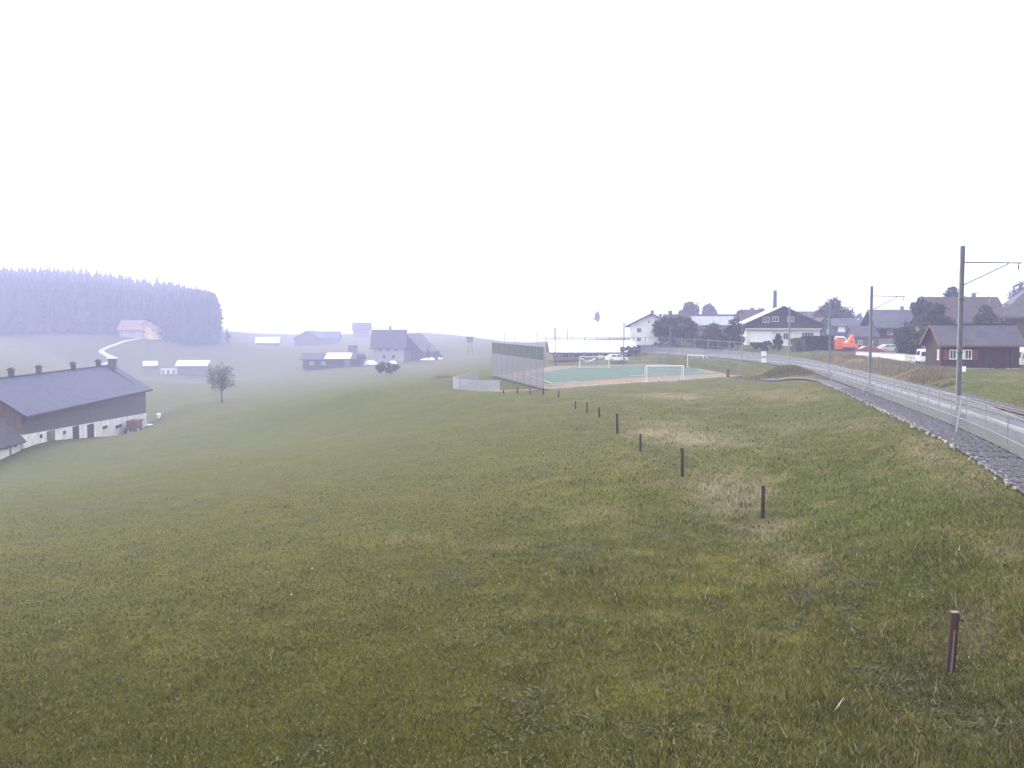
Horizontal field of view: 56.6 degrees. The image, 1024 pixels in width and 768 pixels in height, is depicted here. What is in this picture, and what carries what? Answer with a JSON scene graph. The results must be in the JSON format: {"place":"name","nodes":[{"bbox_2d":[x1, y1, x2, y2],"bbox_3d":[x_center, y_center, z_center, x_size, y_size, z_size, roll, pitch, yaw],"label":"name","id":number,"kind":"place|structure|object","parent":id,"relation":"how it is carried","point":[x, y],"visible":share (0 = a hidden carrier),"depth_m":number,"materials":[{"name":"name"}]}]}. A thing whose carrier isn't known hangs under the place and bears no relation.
{"place":"outdoors","nodes":[
{"label":"outdoors","id":0,"kind":"place"},
{"bbox_2d":[99,338,143,364],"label":"farm track","id":1,"kind":"structure","parent":0,"point":[102,352],"depth_m":495.14,"materials":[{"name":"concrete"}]},
{"bbox_2d":[0,329,1023,767],"bbox_3d":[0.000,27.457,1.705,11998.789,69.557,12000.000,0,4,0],"label":"ground","id":2,"kind":"structure","parent":0,"point":[200,419],"depth_m":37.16,"materials":[{"name":"green plant"}]},
{"bbox_2d":[0,415,26,459],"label":"lean to shed","id":3,"kind":"object","parent":2,"relation":"on","point":[12,439],"visible":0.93,"depth_m":133.10,"materials":[{"name":"grey wood"}]},
{"bbox_2d":[0,358,152,448],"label":"cow barn","id":4,"kind":"structure","parent":2,"relation":"on","point":[72,402],"depth_m":159.36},
{"bbox_2d":[47,429,54,441],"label":"door","id":5,"kind":"structure","parent":4,"relation":"in","point":[50,434],"depth_m":147.07,"materials":[{"name":"grey wood"}]},
{"bbox_2d":[72,425,78,438],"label":"door","id":6,"kind":"structure","parent":4,"relation":"in","point":[76,428],"depth_m":156.94,"materials":[{"name":"brown wood"}]},
{"bbox_2d":[87,423,93,437],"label":"door","id":7,"kind":"structure","parent":4,"relation":"in","point":[90,428],"depth_m":163.11,"materials":[{"name":"brown wood"}]},
{"bbox_2d":[0,264,224,343],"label":"forest","id":8,"kind":"object","parent":2,"relation":"on","point":[54,300],"visible":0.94,"depth_m":545.11,"materials":[{"name":"green plant"}]},
{"bbox_2d":[117,320,146,337],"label":"hill farm","id":9,"kind":"object","parent":2,"relation":"on","point":[131,328],"visible":0.98,"depth_m":527.55,"materials":[{"name":"beige paint"}]},
{"bbox_2d":[123,419,142,433],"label":"hay trailer","id":10,"kind":"object","parent":2,"relation":"on","point":[132,424],"visible":0.81,"depth_m":178.05,"materials":[{"name":"red paint"}]},
{"bbox_2d":[143,361,157,370],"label":"field hut","id":11,"kind":"object","parent":2,"relation":"on","point":[149,365],"visible":0.97,"depth_m":459.48,"materials":[{"name":"grey wood"}]},
{"bbox_2d":[140,322,162,339],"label":"hill farm","id":12,"kind":"object","parent":2,"relation":"on","point":[150,331],"visible":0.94,"depth_m":530.99,"materials":[{"name":"yellow paint"}]},
{"bbox_2d":[161,368,176,373],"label":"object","id":13,"kind":"structure","parent":2,"relation":"on","point":[168,370],"depth_m":448.68,"materials":[{"name":"grey wood"}]},
{"bbox_2d":[175,360,211,374],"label":"white farm","id":14,"kind":"object","parent":2,"relation":"on","point":[192,367],"visible":0.95,"depth_m":449.56,"materials":[{"name":"grey wood"}]},
{"bbox_2d":[204,362,235,402],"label":"lone tree","id":15,"kind":"object","parent":2,"relation":"on","point":[223,378],"visible":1,"depth_m":189.74,"materials":[{"name":"green plant"}]},
{"bbox_2d":[224,329,231,343],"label":"spruce tree","id":16,"kind":"object","parent":2,"relation":"on","point":[227,337],"visible":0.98,"depth_m":586.20,"materials":[{"name":"green plant"}]},
{"bbox_2d":[255,337,280,345],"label":"shed","id":17,"kind":"structure","parent":2,"relation":"on","point":[274,341],"depth_m":635.72,"materials":[{"name":"grey wood"}]},
{"bbox_2d":[293,331,326,345],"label":"barn","id":18,"kind":"structure","parent":2,"relation":"on","point":[305,338],"depth_m":632.61,"materials":[{"name":"grey wood"}]},
{"bbox_2d":[317,331,341,343],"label":"barn","id":19,"kind":"structure","parent":2,"relation":"on","point":[333,336],"depth_m":645.85,"materials":[{"name":"grey wood"}]},
{"bbox_2d":[300,353,366,369],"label":"barn","id":20,"kind":"structure","parent":2,"relation":"on","point":[314,361],"depth_m":382.63,"materials":[{"name":"grey wood"}]},
{"bbox_2d":[347,345,357,352],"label":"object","id":21,"kind":"structure","parent":2,"relation":"on","point":[352,348],"depth_m":396.38,"materials":[{"name":"grey wood"}]},
{"bbox_2d":[355,354,364,365],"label":"shrub","id":22,"kind":"object","parent":2,"relation":"on","point":[358,356],"visible":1,"depth_m":382.00,"materials":[{"name":"green plant"}]},
{"bbox_2d":[352,323,371,336],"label":"barn","id":23,"kind":"structure","parent":2,"relation":"on","point":[361,329],"depth_m":734.94,"materials":[{"name":"brick"}]},
{"bbox_2d":[375,361,400,373],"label":"shrub","id":24,"kind":"object","parent":2,"relation":"on","point":[389,368],"visible":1,"depth_m":255.19,"materials":[{"name":"green plant"}]},
{"bbox_2d":[370,326,406,362],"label":"farmhouse","id":25,"kind":"object","parent":2,"relation":"on","point":[389,345],"visible":1,"depth_m":410.42,"materials":[{"name":"beige paint"}]},
{"bbox_2d":[405,333,437,359],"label":"barn","id":26,"kind":"structure","parent":2,"relation":"on","point":[417,344],"depth_m":419.54,"materials":[{"name":"grey wood"}]},
{"bbox_2d":[405,351,410,359],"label":"door","id":27,"kind":"structure","parent":26,"relation":"in","point":[407,353],"depth_m":419.43,"materials":[{"name":"grey wood"}]},
{"bbox_2d":[432,350,441,359],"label":"shrub","id":28,"kind":"object","parent":2,"relation":"on","point":[437,353],"visible":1,"depth_m":404.19,"materials":[{"name":"green plant"}]},
{"bbox_2d":[429,373,453,379],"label":"manure heap","id":29,"kind":"object","parent":2,"relation":"on","point":[445,375],"visible":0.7,"depth_m":149.46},
{"bbox_2d":[453,371,499,391],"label":"site fence","id":30,"kind":"object","parent":2,"relation":"on","point":[460,382],"visible":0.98,"depth_m":113.98,"materials":[{"name":"metal"}]},
{"bbox_2d":[486,389,547,391],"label":"bare earth","id":31,"kind":"structure","parent":2,"relation":"on","point":[516,390],"depth_m":109.42,"materials":[{"name":"brown soil"}]},
{"bbox_2d":[492,343,543,388],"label":"ball stop fence","id":32,"kind":"object","parent":2,"relation":"on","point":[503,351],"visible":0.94,"depth_m":124.46,"materials":[{"name":"metal"}]},
{"bbox_2d":[554,328,555,365],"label":"lamp mast","id":33,"kind":"object","parent":2,"relation":"on","point":[555,349],"visible":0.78,"depth_m":177.91,"materials":[{"name":"metal"}]},
{"bbox_2d":[545,340,638,360],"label":"sports building","id":34,"kind":"structure","parent":2,"relation":"on","point":[597,349],"depth_m":201.27,"materials":[{"name":"brick"}]},
{"bbox_2d":[546,336,668,366],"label":"ball net","id":35,"kind":"object","parent":2,"relation":"on","point":[621,338],"visible":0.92,"depth_m":180.56,"materials":[{"name":"metal"}]},
{"bbox_2d":[605,354,627,361],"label":"parked car","id":36,"kind":"object","parent":2,"relation":"on","point":[615,355],"visible":0.67,"depth_m":187.20,"materials":[{"name":"white paint"}]},
{"bbox_2d":[499,364,733,387],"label":"pitch surround","id":37,"kind":"object","parent":2,"relation":"on","point":[612,381],"visible":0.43,"depth_m":135.21,"materials":[{"name":"beige ceramic"}]},
{"bbox_2d":[495,375,741,388],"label":"pitch kerb","id":38,"kind":"structure","parent":37,"relation":"on","point":[622,383],"depth_m":123.89,"materials":[{"name":"concrete"}]},
{"bbox_2d":[522,365,719,383],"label":"pitch","id":39,"kind":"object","parent":37,"relation":"on","point":[567,374],"visible":1,"depth_m":151.89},
{"bbox_2d":[579,356,609,367],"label":"football goal","id":40,"kind":"object","parent":39,"relation":"on","point":[595,357],"visible":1,"depth_m":168.07,"materials":[{"name":"white paint"}]},
{"bbox_2d":[644,365,683,380],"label":"football goal","id":41,"kind":"object","parent":37,"relation":"on","point":[646,377],"visible":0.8,"depth_m":127.00,"materials":[{"name":"white paint"}]},
{"bbox_2d":[620,345,640,354],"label":"shrub","id":42,"kind":"object","parent":2,"relation":"on","point":[636,349],"visible":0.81,"depth_m":199.32,"materials":[{"name":"green plant"}]},
{"bbox_2d":[639,434,641,450],"bbox_3d":[6.397,3.069,47.281,0.130,1.158,0.124,1,4,17],"label":"fence post","id":43,"kind":"object","parent":2,"relation":"on","point":[640,442],"visible":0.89,"depth_m":47.23,"materials":[{"name":"brown wood"}]},
{"bbox_2d":[625,310,677,344],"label":"gable house","id":44,"kind":"structure","parent":2,"relation":"on","point":[642,327],"depth_m":216.07,"materials":[{"name":"white paint"}]},
{"bbox_2d":[646,342,673,351],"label":"shrub","id":45,"kind":"object","parent":2,"relation":"on","point":[660,344],"visible":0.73,"depth_m":207.23,"materials":[{"name":"green plant"}]},
{"bbox_2d":[651,315,697,345],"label":"broadleaf tree","id":46,"kind":"object","parent":2,"relation":"on","point":[688,333],"visible":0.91,"depth_m":209.33,"materials":[{"name":"green plant"}]},
{"bbox_2d":[681,448,683,476],"bbox_3d":[6.787,3.257,37.775,0.175,1.448,0.136,1,4,12],"label":"fence post","id":47,"kind":"object","parent":2,"relation":"on","point":[682,462],"visible":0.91,"depth_m":37.72,"materials":[{"name":"brown wood"}]},
{"bbox_2d":[678,301,699,313],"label":"dome tree","id":48,"kind":"object","parent":2,"relation":"on","point":[690,308],"visible":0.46,"depth_m":332.08,"materials":[{"name":"green plant"}]},
{"bbox_2d":[670,318,742,374],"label":"ball net","id":49,"kind":"object","parent":2,"relation":"on","point":[694,339],"visible":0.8,"depth_m":159.48,"materials":[{"name":"metal"}]},
{"bbox_2d":[663,311,752,340],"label":"row house","id":50,"kind":"structure","parent":2,"relation":"on","point":[702,320],"depth_m":229.48,"materials":[{"name":"brick"}]},
{"bbox_2d":[701,303,717,313],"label":"dome tree","id":51,"kind":"object","parent":2,"relation":"on","point":[708,308],"visible":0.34,"depth_m":357.13,"materials":[{"name":"green plant"}]},
{"bbox_2d":[691,323,731,352],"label":"broadleaf tree","id":52,"kind":"object","parent":2,"relation":"on","point":[716,334],"visible":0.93,"depth_m":190.19,"materials":[{"name":"green plant"}]},
{"bbox_2d":[723,318,745,349],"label":"shrub","id":53,"kind":"object","parent":2,"relation":"on","point":[733,328],"visible":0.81,"depth_m":195.22,"materials":[{"name":"green plant"}]},
{"bbox_2d":[736,308,765,315],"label":"brick house","id":54,"kind":"structure","parent":2,"relation":"on","point":[752,311],"depth_m":237.58,"materials":[{"name":"grey tile"}]},
{"bbox_2d":[761,485,766,518],"bbox_3d":[8.425,4.085,31.814,0.187,1.416,0.129,0,4,2],"label":"fence post","id":55,"kind":"object","parent":2,"relation":"on","point":[763,501],"visible":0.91,"depth_m":31.76,"materials":[{"name":"brown wood"}]},
{"bbox_2d":[761,351,766,364],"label":"notice board","id":56,"kind":"object","parent":2,"relation":"on","point":[763,359],"visible":1,"depth_m":138.01,"materials":[{"name":"metal"}]},
{"bbox_2d":[706,364,827,380],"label":"mound grass","id":57,"kind":"structure","parent":2,"relation":"on","point":[783,369],"depth_m":109.44,"materials":[{"name":"green plant"}]},
{"bbox_2d":[751,341,782,350],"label":"shrub","id":58,"kind":"object","parent":2,"relation":"on","point":[763,346],"visible":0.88,"depth_m":187.19,"materials":[{"name":"green plant"}]},
{"bbox_2d":[772,335,783,351],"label":"shrub","id":59,"kind":"object","parent":2,"relation":"on","point":[778,340],"visible":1,"depth_m":179.49,"materials":[{"name":"green plant"}]},
{"bbox_2d":[739,290,827,345],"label":"chalet","id":60,"kind":"object","parent":2,"relation":"on","point":[770,324],"visible":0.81,"depth_m":205.15,"materials":[{"name":"white paint"}]},
{"bbox_2d":[750,331,771,341],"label":"garage door","id":61,"kind":"structure","parent":60,"relation":"in","point":[755,336],"depth_m":205.69,"materials":[{"name":"white metal"}]},
{"bbox_2d":[801,332,813,336],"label":"window","id":62,"kind":"structure","parent":60,"relation":"in","point":[802,333],"depth_m":204.59,"materials":[{"name":"white glass"}]},
{"bbox_2d":[790,337,803,352],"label":"hedge","id":63,"kind":"object","parent":2,"relation":"on","point":[797,344],"visible":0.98,"depth_m":169.50,"materials":[{"name":"green plant"}]},
{"bbox_2d":[787,306,806,364],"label":"catenary mast","id":64,"kind":"object","parent":2,"relation":"on","point":[789,333],"visible":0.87,"depth_m":128.84,"materials":[{"name":"metal"}]},
{"bbox_2d":[797,311,818,318],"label":"terrace house","id":65,"kind":"structure","parent":2,"relation":"on","point":[809,313],"depth_m":248.31,"materials":[{"name":"beige paint"}]},
{"bbox_2d":[800,335,834,350],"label":"hedge","id":66,"kind":"object","parent":2,"relation":"on","point":[812,343],"visible":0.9,"depth_m":172.00,"materials":[{"name":"green plant"}]},
{"bbox_2d":[815,317,825,335],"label":"gable barn","id":67,"kind":"structure","parent":2,"relation":"on","point":[821,319],"depth_m":228.69,"materials":[{"name":"grey wood"}]},
{"bbox_2d":[639,346,1023,459],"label":"railway fence","id":68,"kind":"object","parent":2,"relation":"on","point":[947,412],"visible":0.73,"depth_m":51.20,"materials":[{"name":"galvanised wire"},{"name":"galvanised steel"}]},
{"bbox_2d":[641,351,1023,441],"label":"track bed","id":69,"kind":"object","parent":2,"relation":"on","point":[925,402],"visible":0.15,"depth_m":56.20,"materials":[{"name":"grey gravel"}]},
{"bbox_2d":[642,350,1023,423],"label":"railway track","id":70,"kind":"structure","parent":69,"relation":"on","point":[1012,410],"depth_m":59.88,"materials":[{"name":"metal"}]},
{"bbox_2d":[648,352,1022,431],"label":"cable trough","id":71,"kind":"object","parent":69,"relation":"on","point":[930,401],"visible":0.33,"depth_m":61.76,"materials":[{"name":"concrete"}]},
{"bbox_2d":[871,381,1023,426],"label":"ballast stones","id":72,"kind":"object","parent":69,"relation":"on","point":[1014,406],"visible":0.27,"depth_m":58.08,"materials":[{"name":"grey gravel"}]},
{"bbox_2d":[811,297,855,318],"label":"broadleaf tree","id":73,"kind":"object","parent":2,"relation":"on","point":[823,311],"visible":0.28,"depth_m":237.28,"materials":[{"name":"green plant"}]},
{"bbox_2d":[834,339,842,348],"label":"skip container","id":74,"kind":"object","parent":2,"relation":"on","point":[838,343],"visible":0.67,"depth_m":177.00,"materials":[{"name":"red metal"}]},
{"bbox_2d":[826,300,854,377],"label":"catenary mast","id":75,"kind":"object","parent":2,"relation":"on","point":[829,347],"visible":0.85,"depth_m":99.81,"materials":[{"name":"metal"}]},
{"bbox_2d":[823,318,859,337],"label":"white annex house","id":76,"kind":"structure","parent":2,"relation":"on","point":[839,326],"depth_m":223.26,"materials":[{"name":"stone"}]},
{"bbox_2d":[834,334,857,350],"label":"excavator","id":77,"kind":"object","parent":2,"relation":"on","point":[847,345],"visible":0.76,"depth_m":182.85,"materials":[{"name":"metal"}]},
{"bbox_2d":[844,326,879,349],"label":"shed","id":78,"kind":"structure","parent":2,"relation":"on","point":[861,335],"depth_m":197.45,"materials":[{"name":"grey wood"}]},
{"bbox_2d":[857,346,884,352],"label":"parked car","id":79,"kind":"object","parent":2,"relation":"on","point":[866,348],"visible":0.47,"depth_m":165.11,"materials":[{"name":"red paint"}]},
{"bbox_2d":[855,351,906,360],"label":"yard wall","id":80,"kind":"structure","parent":2,"relation":"on","point":[899,356],"depth_m":144.02,"materials":[{"name":"white paint"}]},
{"bbox_2d":[866,286,904,391],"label":"catenary mast","id":81,"kind":"object","parent":2,"relation":"on","point":[870,330],"visible":0.88,"depth_m":73.86,"materials":[{"name":"metal"}]},
{"bbox_2d":[859,306,915,345],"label":"timber farmhouse","id":82,"kind":"object","parent":2,"relation":"on","point":[887,324],"visible":0.41,"depth_m":199.34,"materials":[{"name":"beige paint"}]},
{"bbox_2d":[877,344,899,351],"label":"parked car","id":83,"kind":"object","parent":2,"relation":"on","point":[888,347],"visible":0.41,"depth_m":177.04,"materials":[{"name":"silver metal"}]},
{"bbox_2d":[893,321,927,356],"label":"shrub","id":84,"kind":"object","parent":2,"relation":"on","point":[907,340],"visible":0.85,"depth_m":145.12,"materials":[{"name":"green plant"}]},
{"bbox_2d":[909,296,931,326],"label":"pine tree","id":85,"kind":"object","parent":2,"relation":"on","point":[918,307],"visible":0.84,"depth_m":180.59,"materials":[{"name":"green plant"}]},
{"bbox_2d":[915,349,925,363],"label":"parked van","id":86,"kind":"object","parent":2,"relation":"on","point":[920,355],"visible":0.52,"depth_m":132.01,"materials":[{"name":"white paint"}]},
{"bbox_2d":[919,302,955,331],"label":"broadleaf tree","id":87,"kind":"object","parent":2,"relation":"on","point":[937,315],"visible":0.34,"depth_m":149.14,"materials":[{"name":"green plant"}]},
{"bbox_2d":[945,611,963,672],"bbox_3d":[8.208,4.931,17.637,0.312,1.435,0.175,0,4,0],"label":"fence post","id":88,"kind":"object","parent":2,"relation":"on","point":[954,620],"visible":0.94,"depth_m":17.57,"materials":[{"name":"brown wood"}]},
{"bbox_2d":[943,285,966,296],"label":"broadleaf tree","id":89,"kind":"object","parent":2,"relation":"on","point":[953,293],"visible":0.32,"depth_m":195.21,"materials":[{"name":"green plant"}]},
{"bbox_2d":[911,293,1004,330],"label":"long farmhouse","id":90,"kind":"object","parent":2,"relation":"on","point":[973,303],"visible":0.18,"depth_m":187.24,"materials":[{"name":"brick"}]},
{"bbox_2d":[919,324,1023,368],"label":"wooden cabin","id":91,"kind":"object","parent":2,"relation":"on","point":[991,346],"visible":0.85,"depth_m":108.01,"materials":[{"name":"brown wood"}]},
{"bbox_2d":[949,350,956,358],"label":"window","id":92,"kind":"structure","parent":91,"relation":"in","point":[952,353],"depth_m":107.97,"materials":[{"name":"white glass"}]},
{"bbox_2d":[964,350,971,358],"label":"window","id":93,"kind":"structure","parent":91,"relation":"in","point":[967,353],"depth_m":107.89,"materials":[{"name":"white glass"}]},
{"bbox_2d":[994,351,1005,368],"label":"door","id":94,"kind":"structure","parent":91,"relation":"in","point":[999,356],"depth_m":107.76,"materials":[{"name":"red wood"}]},
{"bbox_2d":[949,246,1022,425],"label":"catenary mast","id":95,"kind":"object","parent":2,"relation":"on","point":[960,368],"visible":0.87,"depth_m":44.86,"materials":[{"name":"metal"}]},
{"bbox_2d":[808,268,1023,314],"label":"overhead wire","id":96,"kind":"object","parent":95,"relation":"hanging from","point":[933,295],"visible":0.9,"depth_m":60.88,"materials":[{"name":"metal"}]},
{"bbox_2d":[972,304,1002,323],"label":"broadleaf tree","id":97,"kind":"object","parent":2,"relation":"on","point":[978,318],"visible":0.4,"depth_m":153.64,"materials":[{"name":"green plant"}]},
{"bbox_2d":[999,292,1023,349],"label":"dark barn","id":98,"kind":"structure","parent":2,"relation":"on","point":[1013,313],"depth_m":133.35,"materials":[{"name":"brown paint"}]},
{"bbox_2d":[1002,290,1023,306],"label":"hill house","id":99,"kind":"structure","parent":2,"relation":"on","point":[1009,302],"depth_m":263.57,"materials":[{"name":"beige paint"}]},
{"bbox_2d":[1006,281,1023,300],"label":"broadleaf tree","id":100,"kind":"object","parent":2,"relation":"on","point":[1013,293],"visible":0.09,"depth_m":273.31,"materials":[{"name":"green plant"}]},
{"bbox_2d":[1019,350,1023,366],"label":"parked van","id":101,"kind":"object","parent":2,"relation":"on","point":[1021,358],"visible":0.23,"depth_m":110.94,"materials":[{"name":"white paint"}]},
{"bbox_2d":[0,0,1023,328],"label":"sky","id":102,"kind":"structure","parent":0,"point":[299,164],"materials":[{"name":"white"}]},
{"bbox_2d":[760,377,830,380],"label":"path","id":103,"kind":"structure","parent":0,"point":[796,378],"depth_m":97.85,"materials":[{"name":"grey gravel"}]},
{"bbox_2d":[780,353,963,387],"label":"embankment grass","id":104,"kind":"structure","parent":0,"point":[949,372],"depth_m":101.91,"materials":[{"name":"green plant"}]},
{"bbox_2d":[819,381,1023,492],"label":"path","id":105,"kind":"structure","parent":0,"point":[836,384],"depth_m":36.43,"materials":[{"name":"grey gravel"}]},
{"bbox_2d":[813,380,1018,489],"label":"edge stones","id":106,"kind":"object","parent":105,"relation":"on","point":[1007,481],"visible":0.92,"depth_m":40.71,"materials":[{"name":"grey stone"}]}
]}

